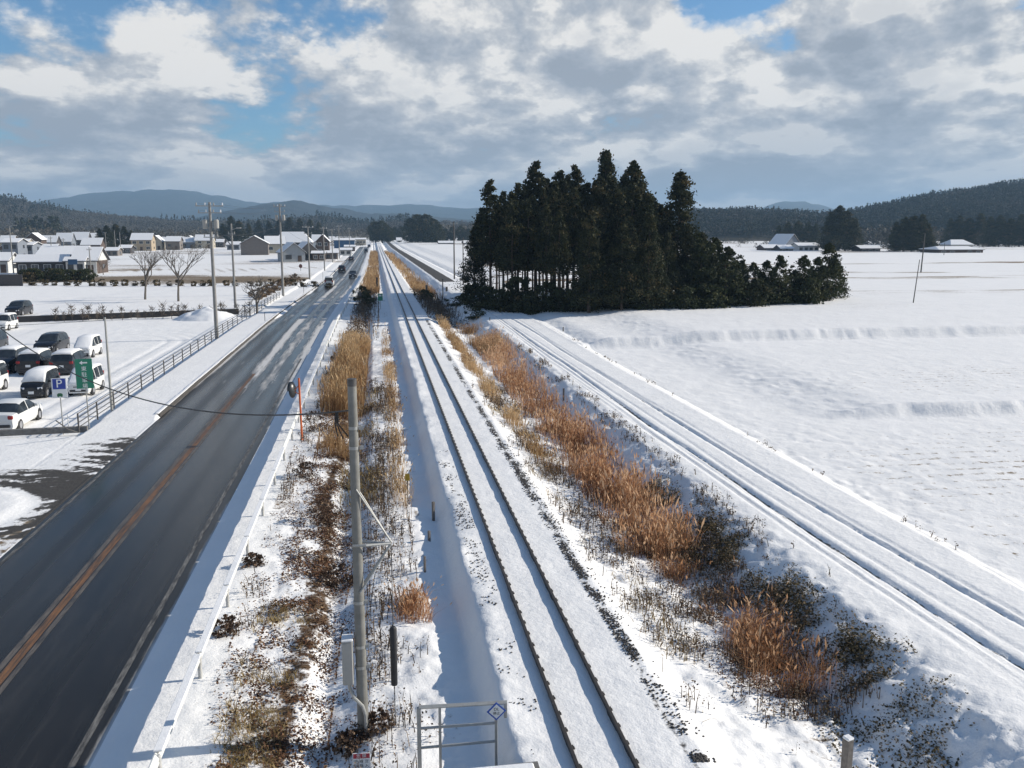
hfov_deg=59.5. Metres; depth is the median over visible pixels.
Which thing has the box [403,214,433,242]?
broad tree
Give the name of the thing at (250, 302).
sapling
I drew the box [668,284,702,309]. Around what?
evergreen bush
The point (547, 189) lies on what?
cedar tree
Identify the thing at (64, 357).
parked car
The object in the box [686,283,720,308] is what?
evergreen bush
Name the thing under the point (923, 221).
cedar tree
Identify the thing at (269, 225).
cedar tree
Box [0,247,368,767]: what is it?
road
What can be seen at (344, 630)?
fallen leaves
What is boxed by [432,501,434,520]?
wooden stake
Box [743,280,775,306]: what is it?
evergreen bush
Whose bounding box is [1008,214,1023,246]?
cedar tree
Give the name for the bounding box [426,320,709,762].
ballast stones
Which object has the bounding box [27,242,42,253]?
house
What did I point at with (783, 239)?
house
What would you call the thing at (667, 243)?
cedar tree
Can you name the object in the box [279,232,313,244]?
house
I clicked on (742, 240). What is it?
wood
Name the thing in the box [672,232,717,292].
evergreen tree
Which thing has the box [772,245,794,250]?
house
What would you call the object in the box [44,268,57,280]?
garden shrub
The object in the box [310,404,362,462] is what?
tall dry grass
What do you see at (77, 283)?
shrub
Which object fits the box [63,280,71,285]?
shrub
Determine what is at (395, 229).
broad tree
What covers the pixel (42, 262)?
farm shed
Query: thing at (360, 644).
concrete pole
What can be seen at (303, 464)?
leafless bush
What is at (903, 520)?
dead weeds
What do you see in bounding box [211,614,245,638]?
leafless bush
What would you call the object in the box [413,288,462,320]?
dead weeds
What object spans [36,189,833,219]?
mountain
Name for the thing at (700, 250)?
evergreen tree
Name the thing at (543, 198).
cedar tree
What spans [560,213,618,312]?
cedar tree
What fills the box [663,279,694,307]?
evergreen bush
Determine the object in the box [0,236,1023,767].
ground
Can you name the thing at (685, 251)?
cedar tree
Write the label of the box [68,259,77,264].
blue tarpaulin
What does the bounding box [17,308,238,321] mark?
retaining wall
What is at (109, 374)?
utility pole
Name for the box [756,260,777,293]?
evergreen tree
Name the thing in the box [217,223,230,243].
cedar tree
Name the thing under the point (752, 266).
evergreen tree
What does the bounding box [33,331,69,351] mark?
parked car
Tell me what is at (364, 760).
warning board
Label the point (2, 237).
house
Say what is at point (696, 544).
bramble cover
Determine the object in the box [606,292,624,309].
evergreen bush
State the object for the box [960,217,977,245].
cedar tree
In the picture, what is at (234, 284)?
utility pole
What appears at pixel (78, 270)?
garden shrub
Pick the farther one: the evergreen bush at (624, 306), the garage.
the garage
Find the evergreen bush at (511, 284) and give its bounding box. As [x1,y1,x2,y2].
[491,275,540,311]
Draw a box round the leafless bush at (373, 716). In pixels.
[350,707,395,740]
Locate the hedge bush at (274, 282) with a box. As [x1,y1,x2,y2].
[269,281,281,290]
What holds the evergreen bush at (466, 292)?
on the ground at (884, 398)
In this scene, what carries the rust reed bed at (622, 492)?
on the ground at (884, 398)
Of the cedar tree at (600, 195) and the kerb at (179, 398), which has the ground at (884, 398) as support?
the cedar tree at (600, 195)
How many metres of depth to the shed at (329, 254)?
309.10 m
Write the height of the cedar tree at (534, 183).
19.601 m
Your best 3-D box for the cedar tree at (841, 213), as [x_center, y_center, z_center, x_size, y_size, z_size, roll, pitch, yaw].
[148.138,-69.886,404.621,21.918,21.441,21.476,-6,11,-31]
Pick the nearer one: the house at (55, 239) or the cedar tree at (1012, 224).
the house at (55, 239)
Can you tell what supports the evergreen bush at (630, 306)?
on the ground at (884, 398)
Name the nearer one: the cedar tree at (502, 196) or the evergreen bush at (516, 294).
the evergreen bush at (516, 294)
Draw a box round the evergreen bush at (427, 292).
[413,289,433,298]
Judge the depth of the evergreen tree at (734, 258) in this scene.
117.14 m
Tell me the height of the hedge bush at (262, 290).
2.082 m
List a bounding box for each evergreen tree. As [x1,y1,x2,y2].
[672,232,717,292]
[681,242,717,295]
[686,240,738,298]
[700,237,739,298]
[705,247,730,292]
[712,246,752,306]
[722,251,739,286]
[723,254,750,299]
[738,261,764,304]
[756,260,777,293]
[760,255,796,304]
[783,265,800,296]
[791,255,818,302]
[810,256,833,300]
[812,242,848,298]
[828,262,852,297]
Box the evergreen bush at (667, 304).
[642,287,676,308]
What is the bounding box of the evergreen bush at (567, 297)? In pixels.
[560,278,609,311]
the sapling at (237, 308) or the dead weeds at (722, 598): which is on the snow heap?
the sapling at (237, 308)
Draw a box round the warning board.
[352,752,370,767]
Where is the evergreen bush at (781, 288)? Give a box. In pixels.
[760,284,791,303]
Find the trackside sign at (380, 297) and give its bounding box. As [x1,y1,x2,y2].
[378,293,382,308]
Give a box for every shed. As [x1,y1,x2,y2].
[12,254,71,272]
[325,250,339,259]
[333,238,355,247]
[437,241,452,243]
[755,244,776,249]
[851,245,881,250]
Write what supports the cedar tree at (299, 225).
on the ground at (884, 398)
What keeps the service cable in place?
attached to the concrete pole at (360, 644)
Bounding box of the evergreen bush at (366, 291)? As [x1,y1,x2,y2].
[352,285,371,298]
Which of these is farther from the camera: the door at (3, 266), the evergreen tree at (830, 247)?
the door at (3, 266)
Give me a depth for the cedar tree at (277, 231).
751.68 m
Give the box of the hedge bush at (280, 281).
[274,279,287,287]
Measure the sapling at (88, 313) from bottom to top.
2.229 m
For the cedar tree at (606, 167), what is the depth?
123.52 m
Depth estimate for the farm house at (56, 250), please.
224.64 m
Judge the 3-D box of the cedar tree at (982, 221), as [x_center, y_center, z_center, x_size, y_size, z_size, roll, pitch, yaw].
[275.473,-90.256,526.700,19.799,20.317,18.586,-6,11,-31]
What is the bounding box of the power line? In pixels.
[218,226,347,242]
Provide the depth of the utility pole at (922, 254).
196.01 m
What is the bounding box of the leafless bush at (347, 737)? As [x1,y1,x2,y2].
[327,727,366,760]
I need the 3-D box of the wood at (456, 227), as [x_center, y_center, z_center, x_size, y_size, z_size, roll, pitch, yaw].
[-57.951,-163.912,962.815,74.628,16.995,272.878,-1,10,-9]
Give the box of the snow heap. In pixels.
[173,307,241,320]
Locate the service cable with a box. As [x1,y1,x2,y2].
[0,328,347,415]
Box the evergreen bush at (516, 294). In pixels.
[489,289,526,312]
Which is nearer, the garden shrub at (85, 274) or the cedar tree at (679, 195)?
the cedar tree at (679, 195)
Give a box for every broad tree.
[365,221,384,242]
[372,220,389,242]
[382,226,395,241]
[393,226,397,239]
[395,226,403,239]
[400,218,423,242]
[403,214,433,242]
[413,213,442,242]
[424,219,445,242]
[433,224,445,242]
[443,228,448,240]
[448,226,456,240]
[456,226,466,240]
[464,228,471,239]
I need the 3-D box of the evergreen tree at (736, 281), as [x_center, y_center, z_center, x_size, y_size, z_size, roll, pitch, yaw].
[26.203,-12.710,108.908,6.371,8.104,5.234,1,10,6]
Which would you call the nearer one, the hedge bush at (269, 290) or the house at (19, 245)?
the hedge bush at (269, 290)
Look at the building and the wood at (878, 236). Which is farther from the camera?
the building
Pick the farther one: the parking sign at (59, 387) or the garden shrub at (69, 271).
the garden shrub at (69, 271)
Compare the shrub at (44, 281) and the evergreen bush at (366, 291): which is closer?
the evergreen bush at (366, 291)
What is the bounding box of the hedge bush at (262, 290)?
[256,287,267,296]
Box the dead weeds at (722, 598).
[616,515,880,726]
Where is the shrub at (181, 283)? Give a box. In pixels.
[175,279,183,285]
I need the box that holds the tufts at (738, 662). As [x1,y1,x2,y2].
[588,508,848,721]
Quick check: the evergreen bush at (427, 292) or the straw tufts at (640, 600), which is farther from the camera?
the evergreen bush at (427, 292)
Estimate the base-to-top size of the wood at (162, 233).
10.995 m
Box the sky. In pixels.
[0,0,1023,210]
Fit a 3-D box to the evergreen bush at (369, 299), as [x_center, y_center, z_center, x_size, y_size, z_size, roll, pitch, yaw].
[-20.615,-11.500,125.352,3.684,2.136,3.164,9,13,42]
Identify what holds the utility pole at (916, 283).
on the ground at (884, 398)
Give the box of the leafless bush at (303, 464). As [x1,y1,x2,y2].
[291,461,322,481]
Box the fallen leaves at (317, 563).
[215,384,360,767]
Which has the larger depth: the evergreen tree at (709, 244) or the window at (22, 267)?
the window at (22, 267)
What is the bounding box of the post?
[841,734,853,767]
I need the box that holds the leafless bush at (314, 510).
[306,498,347,527]
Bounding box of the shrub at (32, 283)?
[26,279,36,285]
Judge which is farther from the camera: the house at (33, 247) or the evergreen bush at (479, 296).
the house at (33, 247)
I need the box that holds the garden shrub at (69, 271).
[65,269,76,279]
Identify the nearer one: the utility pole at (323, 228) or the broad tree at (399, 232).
the utility pole at (323, 228)
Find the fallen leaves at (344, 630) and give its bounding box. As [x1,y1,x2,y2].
[282,463,396,767]
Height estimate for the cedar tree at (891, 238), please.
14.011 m
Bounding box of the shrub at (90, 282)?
[87,280,95,285]
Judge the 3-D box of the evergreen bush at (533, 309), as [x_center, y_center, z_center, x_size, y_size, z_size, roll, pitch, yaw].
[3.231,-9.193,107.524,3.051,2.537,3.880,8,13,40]
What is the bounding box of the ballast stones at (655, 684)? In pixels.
[496,443,715,762]
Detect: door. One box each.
[0,264,6,272]
[342,644,352,684]
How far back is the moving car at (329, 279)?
164.54 m
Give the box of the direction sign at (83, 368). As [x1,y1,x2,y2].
[74,359,93,428]
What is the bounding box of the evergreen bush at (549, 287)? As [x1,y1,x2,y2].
[532,281,563,311]
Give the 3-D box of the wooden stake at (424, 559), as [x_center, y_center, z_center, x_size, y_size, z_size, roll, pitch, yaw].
[-2.657,5.640,27.324,0.060,0.804,0.060,-7,12,-37]
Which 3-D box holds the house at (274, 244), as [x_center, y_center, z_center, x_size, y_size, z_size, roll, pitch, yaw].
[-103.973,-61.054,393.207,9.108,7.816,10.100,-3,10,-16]
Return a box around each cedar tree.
[95,228,106,246]
[99,225,119,247]
[108,224,125,246]
[116,226,130,245]
[125,230,132,243]
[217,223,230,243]
[223,216,241,240]
[233,221,247,241]
[244,223,253,238]
[249,220,264,239]
[261,221,275,238]
[271,220,283,235]
[283,217,295,231]
[292,218,303,231]
[304,219,316,238]
[314,222,322,234]
[451,228,497,295]
[463,178,504,286]
[467,207,492,285]
[486,202,504,298]
[491,204,497,288]
[492,189,519,283]
[492,203,529,290]
[492,205,518,289]
[495,191,507,293]
[497,182,526,291]
[508,198,548,285]
[515,200,530,291]
[522,160,548,296]
[522,184,526,290]
[523,194,545,290]
[528,203,558,294]
[533,187,548,299]
[537,178,549,291]
[539,191,567,290]
[542,210,573,309]
[544,181,567,285]
[546,181,552,282]
[547,170,571,287]
[553,188,586,287]
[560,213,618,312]
[562,164,584,281]
[562,174,571,290]
[564,175,618,289]
[566,201,615,287]
[569,184,600,292]
[575,176,619,277]
[581,182,599,222]
[591,148,629,217]
[593,188,645,291]
[599,223,647,309]
[605,160,659,273]
[609,223,644,298]
[618,174,633,205]
[627,212,678,308]
[629,179,662,230]
[632,191,668,286]
[651,232,686,303]
[652,197,659,216]
[655,204,675,263]
[657,169,711,276]
[670,223,700,288]
[700,232,706,293]
[771,225,782,239]
[783,222,796,234]
[792,221,811,242]
[799,222,817,242]
[812,223,821,243]
[813,205,857,250]
[814,211,849,250]
[827,211,864,250]
[842,218,868,250]
[881,221,904,251]
[890,216,935,251]
[891,216,919,251]
[907,214,939,251]
[923,223,936,246]
[937,218,960,242]
[951,215,971,241]
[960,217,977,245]
[968,213,988,245]
[976,216,1004,246]
[986,215,1015,246]
[1000,218,1021,246]
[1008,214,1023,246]
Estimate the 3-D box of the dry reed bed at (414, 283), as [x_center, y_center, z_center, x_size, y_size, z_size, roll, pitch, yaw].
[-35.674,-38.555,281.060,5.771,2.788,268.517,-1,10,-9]
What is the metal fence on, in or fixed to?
on the ground at (884, 398)
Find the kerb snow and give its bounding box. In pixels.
[155,264,340,413]
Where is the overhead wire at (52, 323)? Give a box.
[8,320,100,325]
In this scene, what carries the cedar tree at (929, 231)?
on the ground at (884, 398)
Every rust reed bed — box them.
[532,404,706,559]
[635,534,841,698]
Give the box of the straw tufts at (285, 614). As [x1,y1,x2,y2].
[203,600,312,767]
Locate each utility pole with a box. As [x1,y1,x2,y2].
[9,225,16,272]
[104,317,112,411]
[195,202,222,338]
[218,224,240,307]
[273,204,284,295]
[302,226,312,279]
[320,227,326,270]
[336,225,340,258]
[453,222,454,278]
[913,260,919,302]
[920,233,925,271]
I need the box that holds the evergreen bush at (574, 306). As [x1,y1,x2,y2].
[562,291,584,311]
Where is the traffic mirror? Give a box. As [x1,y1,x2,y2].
[287,378,302,439]
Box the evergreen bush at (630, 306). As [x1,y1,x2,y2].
[625,296,643,308]
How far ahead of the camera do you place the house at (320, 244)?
374.82 m
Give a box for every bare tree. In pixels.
[98,259,110,274]
[129,246,164,299]
[155,240,208,300]
[243,276,268,313]
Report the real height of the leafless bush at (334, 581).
1.052 m
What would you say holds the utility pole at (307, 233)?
on the ground at (884, 398)
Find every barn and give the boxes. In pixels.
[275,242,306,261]
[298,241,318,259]
[791,242,819,249]
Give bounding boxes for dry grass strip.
[333,385,387,532]
[380,324,416,519]
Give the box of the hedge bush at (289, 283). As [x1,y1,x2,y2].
[280,277,291,285]
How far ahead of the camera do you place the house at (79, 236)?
526.55 m
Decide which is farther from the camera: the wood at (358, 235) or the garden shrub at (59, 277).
the wood at (358, 235)
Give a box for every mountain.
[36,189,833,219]
[169,200,475,222]
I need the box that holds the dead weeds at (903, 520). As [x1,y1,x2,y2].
[572,337,958,549]
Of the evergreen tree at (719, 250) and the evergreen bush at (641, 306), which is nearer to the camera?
the evergreen bush at (641, 306)
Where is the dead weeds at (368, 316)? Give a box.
[345,289,379,339]
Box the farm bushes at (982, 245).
[737,243,1019,247]
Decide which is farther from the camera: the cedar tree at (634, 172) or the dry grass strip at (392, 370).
the cedar tree at (634, 172)
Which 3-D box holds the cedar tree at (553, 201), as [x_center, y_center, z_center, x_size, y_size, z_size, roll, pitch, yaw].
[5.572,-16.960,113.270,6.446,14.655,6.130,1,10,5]
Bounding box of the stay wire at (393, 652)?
[389,545,397,723]
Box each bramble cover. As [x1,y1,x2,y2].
[345,292,371,332]
[410,288,469,328]
[630,464,743,583]
[640,469,907,702]
[769,622,1011,767]
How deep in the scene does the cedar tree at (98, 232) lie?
457.59 m
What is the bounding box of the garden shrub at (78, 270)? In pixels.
[75,269,90,277]
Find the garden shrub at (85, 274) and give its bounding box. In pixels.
[79,268,98,281]
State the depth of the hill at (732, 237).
761.99 m
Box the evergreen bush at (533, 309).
[527,298,549,313]
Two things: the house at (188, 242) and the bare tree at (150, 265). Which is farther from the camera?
the house at (188, 242)
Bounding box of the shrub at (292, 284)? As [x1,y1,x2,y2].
[290,279,297,285]
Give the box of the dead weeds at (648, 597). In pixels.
[471,380,799,750]
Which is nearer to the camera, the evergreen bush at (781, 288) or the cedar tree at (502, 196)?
the evergreen bush at (781, 288)
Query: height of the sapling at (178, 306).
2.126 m
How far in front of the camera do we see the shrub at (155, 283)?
160.67 m
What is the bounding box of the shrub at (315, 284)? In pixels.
[310,281,318,287]
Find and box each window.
[19,265,26,270]
[31,264,38,268]
[43,264,50,270]
[56,264,63,268]
[77,264,82,269]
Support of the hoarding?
on the ground at (884, 398)
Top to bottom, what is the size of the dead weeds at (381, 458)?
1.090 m
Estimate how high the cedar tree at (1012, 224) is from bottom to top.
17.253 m
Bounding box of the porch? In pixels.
[62,256,88,269]
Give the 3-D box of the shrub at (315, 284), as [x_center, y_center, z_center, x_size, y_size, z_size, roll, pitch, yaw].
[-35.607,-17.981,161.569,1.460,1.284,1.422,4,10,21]
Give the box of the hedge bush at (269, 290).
[261,285,274,294]
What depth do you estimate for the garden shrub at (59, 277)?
174.53 m
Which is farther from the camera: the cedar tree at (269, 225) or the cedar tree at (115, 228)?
the cedar tree at (269, 225)
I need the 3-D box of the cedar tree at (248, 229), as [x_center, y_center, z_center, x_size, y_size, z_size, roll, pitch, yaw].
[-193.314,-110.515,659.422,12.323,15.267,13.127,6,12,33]
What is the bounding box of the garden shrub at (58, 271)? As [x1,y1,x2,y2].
[48,268,65,280]
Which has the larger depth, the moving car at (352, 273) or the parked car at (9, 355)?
the moving car at (352, 273)
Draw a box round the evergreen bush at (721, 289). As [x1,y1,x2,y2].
[699,284,736,308]
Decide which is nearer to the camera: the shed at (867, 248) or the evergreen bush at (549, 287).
the evergreen bush at (549, 287)
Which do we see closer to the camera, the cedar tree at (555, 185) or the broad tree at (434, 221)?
the cedar tree at (555, 185)
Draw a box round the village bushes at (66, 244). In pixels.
[41,243,209,249]
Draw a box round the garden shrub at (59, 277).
[53,274,72,281]
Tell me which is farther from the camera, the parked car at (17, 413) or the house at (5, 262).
the house at (5, 262)
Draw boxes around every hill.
[0,202,457,235]
[692,185,1023,240]
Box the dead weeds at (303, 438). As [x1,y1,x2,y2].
[215,351,336,682]
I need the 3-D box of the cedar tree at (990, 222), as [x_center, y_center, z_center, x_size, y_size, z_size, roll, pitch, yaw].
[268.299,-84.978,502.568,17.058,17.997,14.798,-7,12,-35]
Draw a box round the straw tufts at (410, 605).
[384,575,452,623]
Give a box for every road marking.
[0,374,254,684]
[0,388,238,670]
[0,388,245,693]
[0,407,175,565]
[67,359,301,767]
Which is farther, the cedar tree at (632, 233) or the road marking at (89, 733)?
the cedar tree at (632, 233)
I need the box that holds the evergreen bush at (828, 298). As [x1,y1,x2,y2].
[817,284,836,300]
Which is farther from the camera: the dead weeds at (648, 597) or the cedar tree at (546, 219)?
the cedar tree at (546, 219)
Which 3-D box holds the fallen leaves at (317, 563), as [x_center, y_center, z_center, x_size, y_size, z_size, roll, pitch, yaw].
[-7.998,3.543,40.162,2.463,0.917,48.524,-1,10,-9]
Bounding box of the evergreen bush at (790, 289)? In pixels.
[772,279,811,303]
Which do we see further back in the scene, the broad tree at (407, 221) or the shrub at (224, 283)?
the broad tree at (407, 221)
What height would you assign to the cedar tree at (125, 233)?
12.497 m
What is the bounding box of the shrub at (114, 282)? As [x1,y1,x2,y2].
[109,280,118,285]
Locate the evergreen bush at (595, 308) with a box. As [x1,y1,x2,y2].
[581,290,605,311]
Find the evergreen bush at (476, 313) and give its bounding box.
[463,307,486,319]
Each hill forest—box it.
[0,196,473,234]
[671,177,1023,236]
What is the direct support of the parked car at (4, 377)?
on the ground at (884, 398)
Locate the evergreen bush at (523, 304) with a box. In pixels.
[512,292,541,314]
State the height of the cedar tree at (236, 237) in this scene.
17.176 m
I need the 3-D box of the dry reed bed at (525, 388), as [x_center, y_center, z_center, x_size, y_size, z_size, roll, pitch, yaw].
[0.070,-1.370,65.570,4.232,2.348,41.149,-1,10,-7]
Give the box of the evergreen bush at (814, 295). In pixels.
[793,275,830,303]
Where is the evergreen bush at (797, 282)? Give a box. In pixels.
[789,277,821,302]
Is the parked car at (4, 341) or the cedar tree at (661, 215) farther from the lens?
the cedar tree at (661, 215)
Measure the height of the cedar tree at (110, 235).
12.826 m
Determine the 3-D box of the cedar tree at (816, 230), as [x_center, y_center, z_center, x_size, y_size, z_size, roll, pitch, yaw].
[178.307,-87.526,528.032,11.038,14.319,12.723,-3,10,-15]
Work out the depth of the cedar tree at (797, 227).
525.11 m
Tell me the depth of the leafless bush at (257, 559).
27.37 m
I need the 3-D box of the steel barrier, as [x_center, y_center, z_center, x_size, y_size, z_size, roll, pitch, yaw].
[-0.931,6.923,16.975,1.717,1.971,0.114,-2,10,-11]
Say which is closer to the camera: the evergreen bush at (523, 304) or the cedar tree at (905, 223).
the evergreen bush at (523, 304)
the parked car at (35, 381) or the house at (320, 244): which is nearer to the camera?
the parked car at (35, 381)
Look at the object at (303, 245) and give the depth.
300.44 m
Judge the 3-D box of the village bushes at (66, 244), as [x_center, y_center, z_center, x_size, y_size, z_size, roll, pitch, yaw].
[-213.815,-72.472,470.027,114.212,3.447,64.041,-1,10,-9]
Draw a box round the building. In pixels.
[355,238,366,244]
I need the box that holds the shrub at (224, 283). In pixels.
[222,280,229,285]
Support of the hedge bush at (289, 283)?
on the ground at (884, 398)
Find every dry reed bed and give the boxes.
[384,250,436,293]
[435,313,567,476]
[453,312,511,356]
[472,326,595,439]
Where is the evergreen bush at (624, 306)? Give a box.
[613,289,632,308]
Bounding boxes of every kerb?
[0,426,87,435]
[157,253,352,416]
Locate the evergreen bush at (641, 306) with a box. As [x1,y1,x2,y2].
[625,288,658,309]
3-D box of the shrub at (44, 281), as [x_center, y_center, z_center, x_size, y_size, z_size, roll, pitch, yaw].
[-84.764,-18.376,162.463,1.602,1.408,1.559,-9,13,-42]
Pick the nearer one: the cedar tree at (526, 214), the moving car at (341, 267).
the cedar tree at (526, 214)
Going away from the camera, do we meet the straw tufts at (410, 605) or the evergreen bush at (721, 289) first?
the straw tufts at (410, 605)
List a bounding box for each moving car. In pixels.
[324,276,334,286]
[338,265,345,271]
[349,270,356,277]
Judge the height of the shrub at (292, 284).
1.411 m
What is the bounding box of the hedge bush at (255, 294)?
[248,289,263,299]
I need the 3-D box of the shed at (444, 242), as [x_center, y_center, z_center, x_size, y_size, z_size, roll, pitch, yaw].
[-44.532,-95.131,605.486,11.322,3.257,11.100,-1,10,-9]
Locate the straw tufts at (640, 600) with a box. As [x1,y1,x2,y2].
[483,387,714,721]
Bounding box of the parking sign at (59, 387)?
[51,378,67,433]
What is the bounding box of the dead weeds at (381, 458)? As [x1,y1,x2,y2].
[344,377,442,767]
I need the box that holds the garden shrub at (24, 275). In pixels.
[22,272,37,281]
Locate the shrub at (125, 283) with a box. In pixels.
[121,279,128,285]
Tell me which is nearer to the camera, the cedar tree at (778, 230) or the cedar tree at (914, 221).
the cedar tree at (914, 221)
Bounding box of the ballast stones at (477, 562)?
[439,450,536,753]
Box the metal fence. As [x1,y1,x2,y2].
[56,292,279,432]
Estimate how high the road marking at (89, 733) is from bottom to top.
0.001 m
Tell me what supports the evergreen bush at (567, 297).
on the ground at (884, 398)
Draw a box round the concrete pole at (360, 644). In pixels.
[334,378,391,737]
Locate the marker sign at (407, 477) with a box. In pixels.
[405,474,409,503]
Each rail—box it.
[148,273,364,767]
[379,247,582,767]
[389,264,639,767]
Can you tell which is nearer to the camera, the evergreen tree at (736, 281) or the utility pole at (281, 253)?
the evergreen tree at (736, 281)
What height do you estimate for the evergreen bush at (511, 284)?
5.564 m
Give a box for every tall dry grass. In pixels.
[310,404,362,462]
[317,327,376,416]
[359,250,382,294]
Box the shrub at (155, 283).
[152,279,160,285]
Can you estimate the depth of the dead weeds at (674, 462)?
37.73 m
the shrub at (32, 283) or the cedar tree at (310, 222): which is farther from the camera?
the cedar tree at (310, 222)
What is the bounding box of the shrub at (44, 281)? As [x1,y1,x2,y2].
[40,279,48,284]
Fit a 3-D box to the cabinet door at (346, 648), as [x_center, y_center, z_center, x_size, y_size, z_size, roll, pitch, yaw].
[-3.322,5.662,18.106,0.190,0.869,0.014,-1,10,-9]
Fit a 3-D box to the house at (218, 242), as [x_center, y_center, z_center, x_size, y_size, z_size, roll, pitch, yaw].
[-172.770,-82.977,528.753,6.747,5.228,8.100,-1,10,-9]
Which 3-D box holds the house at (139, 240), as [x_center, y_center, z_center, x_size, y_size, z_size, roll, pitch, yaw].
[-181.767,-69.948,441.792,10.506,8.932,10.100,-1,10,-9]
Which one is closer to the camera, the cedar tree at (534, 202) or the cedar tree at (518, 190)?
the cedar tree at (534, 202)
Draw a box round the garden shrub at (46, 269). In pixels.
[43,268,53,278]
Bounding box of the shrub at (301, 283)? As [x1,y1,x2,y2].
[299,279,309,286]
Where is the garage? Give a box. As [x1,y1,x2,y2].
[311,251,326,260]
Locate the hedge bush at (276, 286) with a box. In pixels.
[264,284,278,292]
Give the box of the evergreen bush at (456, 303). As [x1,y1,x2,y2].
[445,296,462,306]
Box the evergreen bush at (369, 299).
[352,294,377,306]
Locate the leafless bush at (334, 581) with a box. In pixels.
[323,562,352,590]
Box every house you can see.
[0,235,17,245]
[0,238,29,253]
[0,252,16,272]
[25,233,47,243]
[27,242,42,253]
[36,246,90,254]
[42,235,61,244]
[42,244,60,245]
[56,233,76,245]
[71,247,109,273]
[72,232,91,245]
[80,238,106,248]
[105,247,123,255]
[119,245,135,252]
[129,233,156,250]
[155,235,165,249]
[165,236,183,249]
[182,237,194,247]
[194,234,215,247]
[215,239,225,246]
[226,241,240,249]
[239,235,269,254]
[264,236,285,252]
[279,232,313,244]
[311,234,320,247]
[315,234,330,250]
[338,248,352,255]
[344,245,355,250]
[768,234,799,244]
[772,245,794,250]
[920,246,984,252]
[938,240,974,246]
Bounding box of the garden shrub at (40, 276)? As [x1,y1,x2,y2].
[29,269,44,280]
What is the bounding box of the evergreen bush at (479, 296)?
[463,286,498,308]
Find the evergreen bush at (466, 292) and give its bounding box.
[456,282,489,309]
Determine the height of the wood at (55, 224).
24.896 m
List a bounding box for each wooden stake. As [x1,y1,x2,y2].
[423,556,425,572]
[428,530,430,541]
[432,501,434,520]
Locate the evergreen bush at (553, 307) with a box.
[540,287,571,311]
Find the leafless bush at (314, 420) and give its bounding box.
[302,410,332,432]
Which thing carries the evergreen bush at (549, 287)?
on the ground at (884, 398)
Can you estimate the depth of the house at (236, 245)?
457.12 m
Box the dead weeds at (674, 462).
[515,345,856,618]
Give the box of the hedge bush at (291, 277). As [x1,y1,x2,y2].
[286,275,295,283]
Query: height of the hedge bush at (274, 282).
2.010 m
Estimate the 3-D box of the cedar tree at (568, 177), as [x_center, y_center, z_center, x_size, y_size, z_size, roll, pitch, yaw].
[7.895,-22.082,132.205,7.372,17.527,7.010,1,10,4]
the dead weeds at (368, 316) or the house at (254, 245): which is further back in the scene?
the house at (254, 245)
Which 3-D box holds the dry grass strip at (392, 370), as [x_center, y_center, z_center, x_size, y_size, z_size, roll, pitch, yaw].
[-8.598,-0.845,63.044,1.800,1.251,64.094,-1,10,-9]
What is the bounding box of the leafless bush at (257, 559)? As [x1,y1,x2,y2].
[241,552,265,568]
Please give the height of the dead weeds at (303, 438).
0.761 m
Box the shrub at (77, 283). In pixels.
[73,280,81,285]
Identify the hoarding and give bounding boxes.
[0,274,22,285]
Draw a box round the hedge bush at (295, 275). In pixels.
[292,273,300,281]
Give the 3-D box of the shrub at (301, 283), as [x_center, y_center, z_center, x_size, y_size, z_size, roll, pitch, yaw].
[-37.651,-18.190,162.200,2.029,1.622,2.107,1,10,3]
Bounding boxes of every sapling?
[51,307,58,320]
[67,303,75,320]
[77,309,86,320]
[84,304,92,319]
[97,303,106,320]
[118,307,125,319]
[149,306,156,316]
[158,301,165,315]
[168,304,175,318]
[175,305,182,315]
[181,303,188,312]
[233,302,241,313]
[245,299,253,315]
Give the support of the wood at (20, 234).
on the ground at (884, 398)
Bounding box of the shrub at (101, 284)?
[96,279,106,285]
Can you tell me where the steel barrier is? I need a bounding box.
[417,700,506,767]
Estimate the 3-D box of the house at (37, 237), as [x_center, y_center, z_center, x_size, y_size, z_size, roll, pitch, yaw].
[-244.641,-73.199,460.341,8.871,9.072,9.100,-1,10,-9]
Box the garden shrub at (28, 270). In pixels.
[22,268,38,277]
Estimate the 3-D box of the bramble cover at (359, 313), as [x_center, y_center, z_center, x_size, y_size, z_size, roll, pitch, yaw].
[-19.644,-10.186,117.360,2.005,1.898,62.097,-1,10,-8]
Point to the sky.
(832, 104)
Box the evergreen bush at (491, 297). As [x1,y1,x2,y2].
[476,289,512,310]
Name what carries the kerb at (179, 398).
on the road
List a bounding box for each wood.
[0,227,103,238]
[11,214,62,237]
[133,229,221,238]
[335,229,390,239]
[439,223,473,237]
[707,237,769,243]
[855,224,952,244]
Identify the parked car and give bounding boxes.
[0,312,18,330]
[0,329,8,346]
[0,345,27,372]
[0,360,8,389]
[0,398,42,429]
[4,300,32,315]
[16,348,52,374]
[20,365,59,397]
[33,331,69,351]
[49,348,90,373]
[67,363,104,395]
[73,334,101,357]

